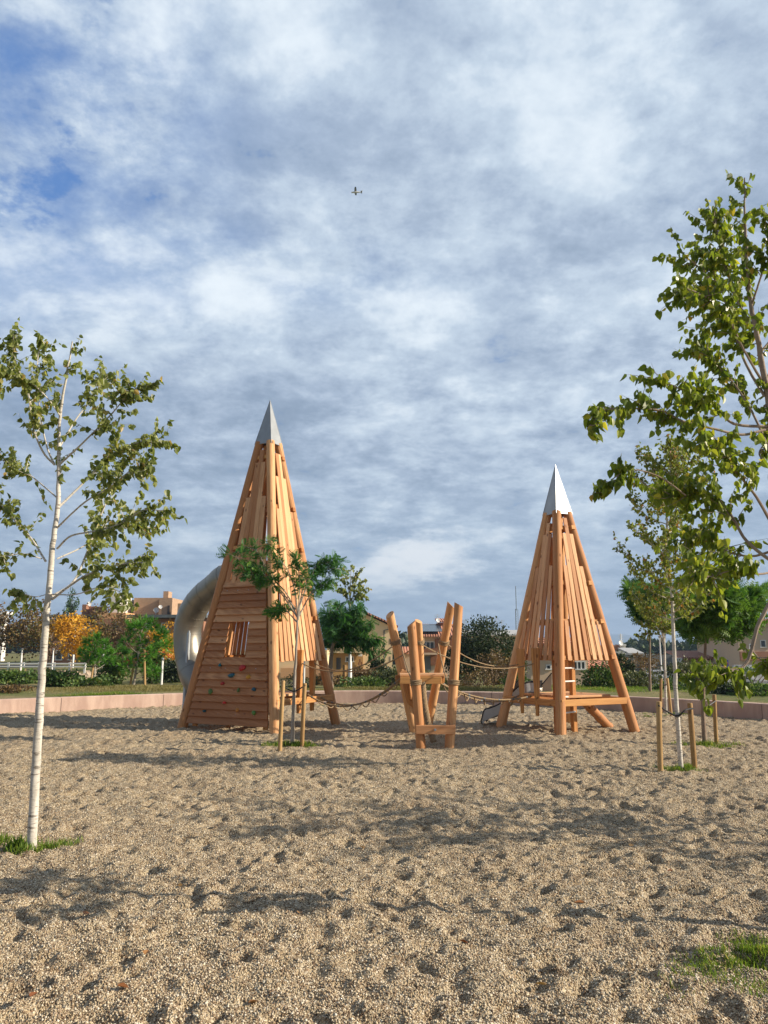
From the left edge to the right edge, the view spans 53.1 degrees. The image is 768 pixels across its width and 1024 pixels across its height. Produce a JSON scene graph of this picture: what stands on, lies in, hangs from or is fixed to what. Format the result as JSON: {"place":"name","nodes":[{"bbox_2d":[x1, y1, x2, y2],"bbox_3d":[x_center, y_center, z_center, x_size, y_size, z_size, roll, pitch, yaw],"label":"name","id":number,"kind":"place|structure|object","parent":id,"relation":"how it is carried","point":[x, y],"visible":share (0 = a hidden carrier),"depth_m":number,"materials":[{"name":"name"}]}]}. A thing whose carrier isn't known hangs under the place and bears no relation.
{"place":"outdoors","nodes":[
{"label":"outdoors","id":0,"kind":"place"},
{"bbox_2d":[0,832,82,855],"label":"grass","id":1,"kind":"structure","parent":0,"point":[16,845],"depth_m":6.38,"materials":[{"name":"plant"}]},
{"bbox_2d":[0,665,128,666],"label":"road","id":2,"kind":"structure","parent":0,"point":[37,665],"depth_m":55.43,"materials":[{"name":"asphalt"}]},
{"bbox_2d":[258,739,323,747],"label":"grass","id":3,"kind":"structure","parent":0,"point":[296,743],"depth_m":13.08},
{"bbox_2d":[0,702,767,1023],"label":"gravel ground","id":4,"kind":"structure","parent":0,"point":[372,729],"depth_m":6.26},
{"bbox_2d":[173,401,340,733],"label":"play tower","id":5,"kind":"structure","parent":4,"relation":"on","point":[221,684],"depth_m":16.30,"materials":[{"name":"wood"}]},
{"bbox_2d":[302,643,419,710],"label":"rope bridge","id":6,"kind":"structure","parent":5,"relation":"attached to","point":[336,705],"depth_m":15.32,"materials":[{"name":"fabric"}]},
{"bbox_2d":[216,534,348,742],"bbox_3d":[-1.772,2.277,13.474,2.364,3.825,1.105,0,-10,0],"label":"feathery tree","id":7,"kind":"object","parent":4,"relation":"on","point":[259,579],"visible":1,"depth_m":13.57,"materials":[{"name":"green plant"}]},
{"bbox_2d":[656,701,662,771],"bbox_3d":[3.692,3.102,10.292,0.113,1.102,0.074,0,-10,0],"label":"tree stake","id":8,"kind":"object","parent":4,"relation":"on","point":[659,738],"visible":0.85,"depth_m":10.28,"materials":[{"name":"wood"}]},
{"bbox_2d":[648,762,707,771],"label":"grass","id":9,"kind":"structure","parent":4,"relation":"on","point":[687,766],"depth_m":10.32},
{"bbox_2d":[687,703,696,767],"bbox_3d":[4.253,3.176,10.595,0.079,1.060,0.074,0,-10,0],"label":"tree stake","id":10,"kind":"object","parent":4,"relation":"on","point":[692,737],"visible":0.85,"depth_m":10.59,"materials":[{"name":"wood"}]},
{"bbox_2d":[648,927,767,1009],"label":"grass","id":11,"kind":"structure","parent":4,"relation":"on","point":[756,949],"depth_m":4.01,"materials":[{"name":"plant"}]},
{"bbox_2d":[712,695,718,743],"bbox_3d":[5.758,3.691,13.354,0.095,1.014,0.070,0,-10,0],"label":"tree stake","id":12,"kind":"object","parent":4,"relation":"on","point":[715,724],"visible":0.85,"depth_m":13.35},
{"bbox_2d":[0,649,767,702],"bbox_3d":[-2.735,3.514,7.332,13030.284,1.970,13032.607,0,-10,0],"label":"ground","id":13,"kind":"structure","parent":0,"point":[653,693],"depth_m":24.89,"materials":[{"name":"plant"}]},
{"bbox_2d":[0,612,12,660],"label":"white building","id":14,"kind":"structure","parent":13,"relation":"on","point":[2,655],"depth_m":79.10,"materials":[{"name":"paint"}]},
{"bbox_2d":[0,601,25,658],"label":"autumn tree","id":15,"kind":"object","parent":13,"relation":"on","point":[4,621],"visible":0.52,"depth_m":46.36,"materials":[{"name":"brown plant"}]},
{"bbox_2d":[0,683,36,693],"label":"brown shrub","id":16,"kind":"object","parent":13,"relation":"on","point":[11,688],"visible":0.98,"depth_m":23.45,"materials":[{"name":"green plant"}]},
{"bbox_2d":[5,628,41,652],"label":"woodland","id":17,"kind":"object","parent":13,"relation":"on","point":[14,649],"visible":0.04,"depth_m":218.95,"materials":[{"name":"plant"}]},
{"bbox_2d":[0,667,51,684],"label":"green bush","id":18,"kind":"object","parent":13,"relation":"on","point":[17,677],"visible":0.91,"depth_m":27.77,"materials":[{"name":"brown plant"}]},
{"bbox_2d":[0,599,57,662],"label":"autumn tree","id":19,"kind":"object","parent":13,"relation":"on","point":[27,622],"visible":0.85,"depth_m":45.20,"materials":[{"name":"brown plant"}]},
{"bbox_2d":[0,662,85,673],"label":"white fence","id":20,"kind":"object","parent":13,"relation":"on","point":[53,666],"visible":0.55,"depth_m":41.19,"materials":[{"name":"paint"}]},
{"bbox_2d":[29,612,68,668],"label":"autumn tree","id":21,"kind":"object","parent":13,"relation":"on","point":[52,641],"visible":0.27,"depth_m":49.30,"materials":[{"name":"brown plant"}]},
{"bbox_2d":[45,668,84,686],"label":"green bush","id":22,"kind":"object","parent":13,"relation":"on","point":[54,678],"visible":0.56,"depth_m":26.06,"materials":[{"name":"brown plant"}]},
{"bbox_2d":[62,587,79,614],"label":"columnar tree","id":23,"kind":"object","parent":13,"relation":"on","point":[70,604],"visible":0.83,"depth_m":148.67,"materials":[{"name":"green plant"}]},
{"bbox_2d":[48,610,102,669],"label":"autumn tree","id":24,"kind":"object","parent":13,"relation":"on","point":[61,627],"visible":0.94,"depth_m":44.11,"materials":[{"name":"brown plant"}]},
{"bbox_2d":[48,670,106,678],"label":"rubble stones","id":25,"kind":"object","parent":13,"relation":"on","point":[87,673],"visible":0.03,"depth_m":36.79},
{"bbox_2d":[61,672,119,687],"bbox_3d":[-10.011,5.697,25.963,1.965,0.578,2.159,0,-10,0],"label":"green bush","id":26,"kind":"object","parent":13,"relation":"on","point":[93,681],"visible":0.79,"depth_m":25.66,"materials":[{"name":"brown plant"}]},
{"bbox_2d":[0,317,187,849],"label":"poplar tree","id":27,"kind":"object","parent":13,"relation":"on","point":[126,397],"visible":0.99,"depth_m":6.77,"materials":[{"name":"green plant"}]},
{"bbox_2d":[75,630,117,676],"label":"leafy tree","id":28,"kind":"object","parent":13,"relation":"on","point":[94,657],"visible":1,"depth_m":26.26,"materials":[{"name":"green plant"}]},
{"bbox_2d":[13,684,182,693],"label":"grass","id":29,"kind":"structure","parent":13,"relation":"on","point":[154,688],"depth_m":24.43,"materials":[{"name":"plant"}]},
{"bbox_2d":[80,596,120,667],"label":"autumn tree","id":30,"kind":"object","parent":13,"relation":"on","point":[99,615],"visible":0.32,"depth_m":48.18,"materials":[{"name":"brown plant"}]},
{"bbox_2d":[53,690,161,695],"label":"grass","id":31,"kind":"structure","parent":13,"relation":"on","point":[107,693],"depth_m":22.21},
{"bbox_2d":[96,655,130,683],"bbox_3d":[-10.669,6.185,30.304,1.510,1.317,1.384,-9,-13,40],"label":"green bush","id":32,"kind":"object","parent":13,"relation":"on","point":[112,670],"visible":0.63,"depth_m":30.12,"materials":[{"name":"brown plant"}]},
{"bbox_2d":[90,610,151,661],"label":"autumn tree","id":33,"kind":"object","parent":13,"relation":"on","point":[120,624],"visible":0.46,"depth_m":45.31,"materials":[{"name":"brown plant"}]},
{"bbox_2d":[129,660,135,684],"bbox_3d":[-9.522,6.132,29.075,0.206,1.039,0.080,0,-10,0],"label":"tree stake","id":34,"kind":"object","parent":13,"relation":"on","point":[131,677],"visible":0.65,"depth_m":29.05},
{"bbox_2d":[47,591,236,663],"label":"brick building","id":35,"kind":"structure","parent":13,"relation":"on","point":[165,609],"depth_m":66.54,"materials":[{"name":"paint"}]},
{"bbox_2d":[54,650,62,659],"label":"window","id":36,"kind":"structure","parent":35,"relation":"in","point":[57,656],"depth_m":64.83,"materials":[{"name":"grey glass"}]},
{"bbox_2d":[143,650,145,684],"bbox_3d":[-9.031,5.931,29.010,0.194,1.422,0.090,0,-10,0],"label":"tree stake","id":37,"kind":"object","parent":13,"relation":"on","point":[144,668],"visible":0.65,"depth_m":28.98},
{"bbox_2d":[116,613,173,684],"bbox_3d":[-9.224,5.265,29.487,2.561,2.900,1.682,0,-10,0],"label":"leafy tree","id":38,"kind":"object","parent":13,"relation":"on","point":[140,625],"visible":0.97,"depth_m":29.45,"materials":[{"name":"green plant"}]},
{"bbox_2d":[140,638,166,683],"bbox_3d":[-9.264,5.972,30.893,1.066,2.034,0.977,0,-10,0],"label":"green bush","id":39,"kind":"object","parent":13,"relation":"on","point":[157,659],"visible":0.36,"depth_m":30.82,"materials":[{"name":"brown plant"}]},
{"bbox_2d":[140,618,174,659],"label":"autumn tree","id":40,"kind":"object","parent":13,"relation":"on","point":[163,649],"visible":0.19,"depth_m":46.04,"materials":[{"name":"brown plant"}]},
{"bbox_2d":[138,657,180,682],"bbox_3d":[-8.811,6.593,32.322,2.782,1.264,2.926,0,-10,0],"label":"dark hedge","id":41,"kind":"object","parent":13,"relation":"on","point":[170,672],"visible":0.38,"depth_m":31.65,"materials":[{"name":"green plant"}]},
{"bbox_2d":[160,658,163,684],"bbox_3d":[-8.625,6.241,29.869,0.125,1.143,0.128,0,-10,0],"label":"post","id":42,"kind":"object","parent":13,"relation":"on","point":[161,678],"visible":0.94,"depth_m":29.84,"materials":[{"name":"metal"}]},
{"bbox_2d":[278,681,284,750],"bbox_3d":[-1.655,3.376,12.381,0.099,1.293,0.068,0,-10,0],"label":"tree stake","id":43,"kind":"object","parent":13,"relation":"on","point":[281,714],"visible":0.85,"depth_m":12.37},
{"bbox_2d":[279,673,317,687],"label":"olive shrub","id":44,"kind":"object","parent":13,"relation":"on","point":[289,682],"visible":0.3,"depth_m":27.27,"materials":[{"name":"green plant"}]},
{"bbox_2d":[300,683,306,746],"bbox_3d":[-1.381,3.546,13.125,0.104,1.220,0.072,0,-10,0],"label":"tree stake","id":45,"kind":"object","parent":13,"relation":"on","point":[303,709],"visible":0.85,"depth_m":13.11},
{"bbox_2d":[279,650,329,684],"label":"cream annex","id":46,"kind":"object","parent":13,"relation":"on","point":[286,668],"visible":0.17,"depth_m":56.71,"materials":[{"name":"paint"}]},
{"bbox_2d":[279,687,340,690],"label":"grass","id":47,"kind":"structure","parent":13,"relation":"on","point":[318,689],"depth_m":25.40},
{"bbox_2d":[306,673,352,685],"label":"brown shrub","id":48,"kind":"object","parent":13,"relation":"on","point":[319,681],"visible":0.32,"depth_m":30.21,"materials":[{"name":"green plant"}]},
{"bbox_2d":[348,653,351,677],"bbox_3d":[-1.270,5.861,28.921,0.136,1.592,0.137,0,-10,0],"label":"lamp post","id":49,"kind":"object","parent":13,"relation":"on","point":[350,667],"visible":0.65,"depth_m":28.88,"materials":[{"name":"metal"}]},
{"bbox_2d":[335,564,371,668],"bbox_3d":[-1.271,4.393,29.676,1.636,4.771,1.253,0,-10,0],"label":"poplar tree","id":50,"kind":"object","parent":13,"relation":"on","point":[359,595],"visible":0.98,"depth_m":29.86,"materials":[{"name":"green plant"}]},
{"bbox_2d":[318,599,391,687],"bbox_3d":[-1.157,4.686,27.538,2.889,3.354,2.711,0,-10,0],"label":"feathery tree","id":51,"kind":"object","parent":13,"relation":"on","point":[348,629],"visible":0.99,"depth_m":27.19,"materials":[{"name":"green plant"}]},
{"bbox_2d":[327,612,397,682],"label":"cream house","id":52,"kind":"structure","parent":13,"relation":"on","point":[340,659],"depth_m":68.72,"materials":[{"name":"paint"}]},
{"bbox_2d":[336,658,340,668],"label":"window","id":53,"kind":"structure","parent":52,"relation":"in","point":[338,660],"depth_m":68.50,"materials":[{"name":"brown glass"}]},
{"bbox_2d":[334,674,390,687],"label":"green bush","id":54,"kind":"object","parent":13,"relation":"on","point":[371,681],"visible":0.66,"depth_m":28.14,"materials":[{"name":"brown plant"}]},
{"bbox_2d":[347,664,382,681],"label":"brown shrub","id":55,"kind":"object","parent":13,"relation":"on","point":[365,673],"visible":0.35,"depth_m":32.06,"materials":[{"name":"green plant"}]},
{"bbox_2d":[366,655,392,673],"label":"dark shrub","id":56,"kind":"object","parent":13,"relation":"on","point":[377,662],"visible":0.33,"depth_m":34.08,"materials":[{"name":"green plant"}]},
{"bbox_2d":[0,690,767,719],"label":"wall","id":57,"kind":"structure","parent":13,"relation":"on","point":[734,709],"depth_m":20.69,"materials":[{"name":"pink concrete"}]},
{"bbox_2d":[369,666,399,686],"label":"olive shrub","id":58,"kind":"object","parent":13,"relation":"on","point":[389,675],"visible":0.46,"depth_m":29.18,"materials":[{"name":"green plant"}]},
{"bbox_2d":[392,631,408,663],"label":"woodland","id":59,"kind":"object","parent":13,"relation":"on","point":[403,636],"visible":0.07,"depth_m":157.46,"materials":[{"name":"green plant"}]},
{"bbox_2d":[402,647,410,672],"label":"shed","id":60,"kind":"structure","parent":13,"relation":"on","point":[405,650],"depth_m":74.65,"materials":[{"name":"paint"}]},
{"bbox_2d":[334,685,503,691],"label":"grass","id":61,"kind":"structure","parent":13,"relation":"on","point":[466,688],"depth_m":26.04,"materials":[{"name":"plant"}]},
{"bbox_2d":[386,601,462,748],"bbox_3d":[0.717,3.095,14.516,1.358,2.821,3.168,0,-10,0],"label":"log climbing frame","id":62,"kind":"object","parent":13,"relation":"on","point":[420,709],"visible":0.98,"depth_m":13.58,"materials":[{"name":"brown wood"}]},
{"bbox_2d":[422,614,452,677],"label":"tiled house","id":63,"kind":"structure","parent":13,"relation":"on","point":[431,634],"depth_m":82.70,"materials":[{"name":"paint"}]},
{"bbox_2d":[424,656,430,669],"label":"garage door","id":64,"kind":"structure","parent":63,"relation":"in","point":[427,659],"depth_m":82.38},
{"bbox_2d":[423,642,433,647],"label":"window","id":65,"kind":"structure","parent":63,"relation":"in","point":[428,644],"depth_m":82.76,"materials":[{"name":"grey glass"}]},
{"bbox_2d":[426,673,464,686],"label":"olive shrub","id":66,"kind":"object","parent":13,"relation":"on","point":[446,682],"visible":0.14,"depth_m":28.67,"materials":[{"name":"green plant"}]},
{"bbox_2d":[443,637,484,685],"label":"dark tree","id":67,"kind":"object","parent":13,"relation":"on","point":[447,661],"visible":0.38,"depth_m":35.49,"materials":[{"name":"green plant"}]},
{"bbox_2d":[458,665,496,687],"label":"brown shrub","id":68,"kind":"object","parent":13,"relation":"on","point":[467,683],"visible":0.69,"depth_m":27.25,"materials":[{"name":"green plant"}]},
{"bbox_2d":[451,614,514,684],"bbox_3d":[4.735,6.622,36.454,3.691,3.599,3.474,5,-11,-26],"label":"dark tree","id":69,"kind":"object","parent":13,"relation":"on","point":[481,641],"visible":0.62,"depth_m":35.94,"materials":[{"name":"green plant"}]},
{"bbox_2d":[461,618,516,672],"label":"grey house","id":70,"kind":"structure","parent":13,"relation":"on","point":[514,632],"depth_m":94.66,"materials":[{"name":"metal"}]},
{"bbox_2d":[472,646,510,684],"bbox_3d":[4.680,6.324,31.415,2.207,1.651,2.266,9,-14,-42],"label":"brown shrub","id":71,"kind":"object","parent":13,"relation":"on","point":[499,663],"visible":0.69,"depth_m":31.23,"materials":[{"name":"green plant"}]},
{"bbox_2d":[496,636,530,684],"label":"olive tree","id":72,"kind":"object","parent":13,"relation":"on","point":[526,663],"visible":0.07,"depth_m":36.91,"materials":[{"name":"green plant"}]},
{"bbox_2d":[499,673,532,685],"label":"green bush","id":73,"kind":"object","parent":13,"relation":"on","point":[503,680],"visible":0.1,"depth_m":28.37,"materials":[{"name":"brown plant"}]},
{"bbox_2d":[525,638,588,685],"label":"beige house","id":74,"kind":"structure","parent":13,"relation":"on","point":[546,668],"depth_m":43.12,"materials":[{"name":"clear paint"}]},
{"bbox_2d":[575,661,585,669],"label":"window","id":75,"kind":"structure","parent":74,"relation":"in","point":[579,665],"depth_m":43.13,"materials":[{"name":"white glass"}]},
{"bbox_2d":[480,464,639,734],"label":"play tower","id":76,"kind":"structure","parent":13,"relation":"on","point":[569,584],"depth_m":16.02,"materials":[{"name":"wood"}]},
{"bbox_2d":[420,643,533,704],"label":"rope bridge","id":77,"kind":"structure","parent":76,"relation":"attached to","point":[484,698],"depth_m":15.02,"materials":[{"name":"fabric"}]},
{"bbox_2d":[588,660,607,681],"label":"tiled shed","id":78,"kind":"structure","parent":13,"relation":"on","point":[597,662],"depth_m":45.09,"materials":[{"name":"ceramic"}]},
{"bbox_2d":[576,660,624,688],"bbox_3d":[7.635,5.727,27.410,1.776,1.255,1.559,0,-10,0],"label":"green bush","id":79,"kind":"object","parent":13,"relation":"on","point":[604,678],"visible":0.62,"depth_m":27.25,"materials":[{"name":"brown plant"}]},
{"bbox_2d":[491,684,717,693],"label":"grass","id":80,"kind":"structure","parent":13,"relation":"on","point":[606,689],"depth_m":26.03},
{"bbox_2d":[601,634,625,653],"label":"white tower house","id":81,"kind":"structure","parent":13,"relation":"on","point":[619,645],"depth_m":98.38,"materials":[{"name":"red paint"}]},
{"bbox_2d":[608,650,637,680],"bbox_3d":[10.054,6.594,32.346,1.230,1.600,1.024,0,-10,0],"label":"ivy shrub","id":82,"kind":"object","parent":13,"relation":"on","point":[627,666],"visible":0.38,"depth_m":32.23,"materials":[{"name":"green plant"}]},
{"bbox_2d":[622,668,661,686],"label":"olive shrub","id":83,"kind":"object","parent":13,"relation":"on","point":[635,678],"visible":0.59,"depth_m":29.08,"materials":[{"name":"green plant"}]},
{"bbox_2d":[616,574,675,691],"bbox_3d":[8.790,3.948,25.210,2.026,4.087,2.816,-5,-11,27],"label":"feathery tree","id":84,"kind":"object","parent":13,"relation":"on","point":[627,586],"visible":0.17,"depth_m":25.10,"materials":[{"name":"green plant"}]},
{"bbox_2d":[623,652,668,676],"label":"brown shrub","id":85,"kind":"object","parent":13,"relation":"on","point":[643,660],"visible":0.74,"depth_m":46.88,"materials":[{"name":"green plant"}]},
{"bbox_2d":[618,648,681,672],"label":"dark house","id":86,"kind":"structure","parent":13,"relation":"on","point":[630,651],"depth_m":70.75,"materials":[{"name":"white paint"}]},
{"bbox_2d":[623,637,678,654],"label":"woodland","id":87,"kind":"object","parent":13,"relation":"on","point":[641,645],"visible":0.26,"depth_m":177.44,"materials":[{"name":"green plant"}]},
{"bbox_2d":[633,593,675,713],"bbox_3d":[6.915,3.623,19.430,1.222,3.180,1.418,0,-10,0],"label":"slim tree","id":88,"kind":"object","parent":13,"relation":"on","point":[664,627],"visible":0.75,"depth_m":19.38,"materials":[{"name":"green plant"}]},
{"bbox_2d":[659,679,661,701],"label":"tree stake","id":89,"kind":"object","parent":13,"relation":"on","point":[660,695],"visible":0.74,"depth_m":19.00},
{"bbox_2d":[658,636,662,678],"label":"lamp post","id":90,"kind":"object","parent":13,"relation":"on","point":[660,653],"visible":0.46,"depth_m":45.22,"materials":[{"name":"metal"}]},
{"bbox_2d":[647,676,687,689],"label":"green bush","id":91,"kind":"object","parent":13,"relation":"on","point":[680,686],"visible":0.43,"depth_m":26.17,"materials":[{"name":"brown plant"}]},
{"bbox_2d":[666,678,672,715],"bbox_3d":[6.871,4.559,18.492,0.118,1.106,0.068,0,-10,0],"label":"tree stake","id":92,"kind":"object","parent":13,"relation":"on","point":[669,695],"visible":0.85,"depth_m":18.49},
{"bbox_2d":[612,433,727,770],"bbox_3d":[4.086,1.248,10.766,1.573,4.816,1.597,0,-10,0],"label":"slim tree","id":93,"kind":"object","parent":13,"relation":"on","point":[672,464],"visible":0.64,"depth_m":10.82,"materials":[{"name":"green plant"}]},
{"bbox_2d":[658,705,693,716],"bbox_3d":[3.991,2.702,10.456,0.659,0.176,0.125,4,-11,-23],"label":"tree tie","id":94,"kind":"object","parent":93,"relation":"attached to","point":[680,714],"visible":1,"depth_m":10.43,"materials":[{"name":"black plastic"}]},
{"bbox_2d":[581,169,767,716],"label":"mulberry tree","id":95,"kind":"object","parent":13,"relation":"on","point":[706,293],"visible":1,"depth_m":4.89,"materials":[{"name":"green plant"}]},
{"bbox_2d":[655,656,707,684],"bbox_3d":[11.839,6.282,30.247,2.522,1.300,2.378,-2,-10,12],"label":"olive shrub","id":96,"kind":"object","parent":13,"relation":"on","point":[682,667],"visible":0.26,"depth_m":30.36,"materials":[{"name":"green plant"}]},
{"bbox_2d":[666,639,697,654],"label":"woodland","id":97,"kind":"object","parent":13,"relation":"on","point":[684,646],"visible":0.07,"depth_m":172.13,"materials":[{"name":"green plant"}]},
{"bbox_2d":[666,651,713,666],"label":"long tiled building","id":98,"kind":"structure","parent":13,"relation":"on","point":[690,655],"depth_m":73.11,"materials":[{"name":"ceramic"}]},
{"bbox_2d":[670,577,767,742],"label":"feathery tree","id":99,"kind":"object","parent":13,"relation":"on","point":[746,605],"visible":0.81,"depth_m":13.04,"materials":[{"name":"green plant"}]},
{"bbox_2d":[705,681,735,694],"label":"dark shrub","id":100,"kind":"object","parent":13,"relation":"on","point":[722,689],"visible":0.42,"depth_m":23.62,"materials":[{"name":"green plant"}]},
{"bbox_2d":[697,618,767,666],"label":"gabled house","id":101,"kind":"structure","parent":13,"relation":"on","point":[730,653],"depth_m":67.29,"materials":[{"name":"paint"}]},
{"bbox_2d":[760,640,766,647],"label":"window","id":102,"kind":"structure","parent":101,"relation":"in","point":[762,642],"depth_m":66.99,"materials":[{"name":"white glass"}]},
{"bbox_2d":[725,680,767,696],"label":"green bush","id":103,"kind":"object","parent":13,"relation":"on","point":[758,690],"visible":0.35,"depth_m":22.71,"materials":[{"name":"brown plant"}]},
{"bbox_2d":[730,665,765,683],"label":"hedge","id":104,"kind":"object","parent":13,"relation":"on","point":[746,669],"visible":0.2,"depth_m":50.54,"materials":[{"name":"plant"}]},
{"bbox_2d":[744,666,767,682],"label":"parked car","id":105,"kind":"object","parent":13,"relation":"on","point":[758,677],"visible":0.11,"depth_m":55.89,"materials":[{"name":"white paint"}]},
{"bbox_2d":[0,0,767,639],"label":"sky","id":106,"kind":"structure","parent":0,"point":[426,345],"materials":[{"name":"blue"}]},
{"bbox_2d":[237,634,693,648],"bbox_3d":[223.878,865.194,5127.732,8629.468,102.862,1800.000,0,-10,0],"label":"mountains","id":107,"kind":"structure","parent":0,"point":[615,639],"depth_m":4878.44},
{"bbox_2d":[669,738,743,747],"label":"grass","id":108,"kind":"structure","parent":0,"point":[701,743],"depth_m":13.09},
{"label":"road","id":109,"kind":"structure","parent":0,"visible":0},
{"bbox_2d":[646,670,677,684],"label":"parked car","id":110,"kind":"object","parent":109,"relation":"on","point":[657,675],"visible":0.02,"depth_m":55.99,"materials":[{"name":"silver metal"}]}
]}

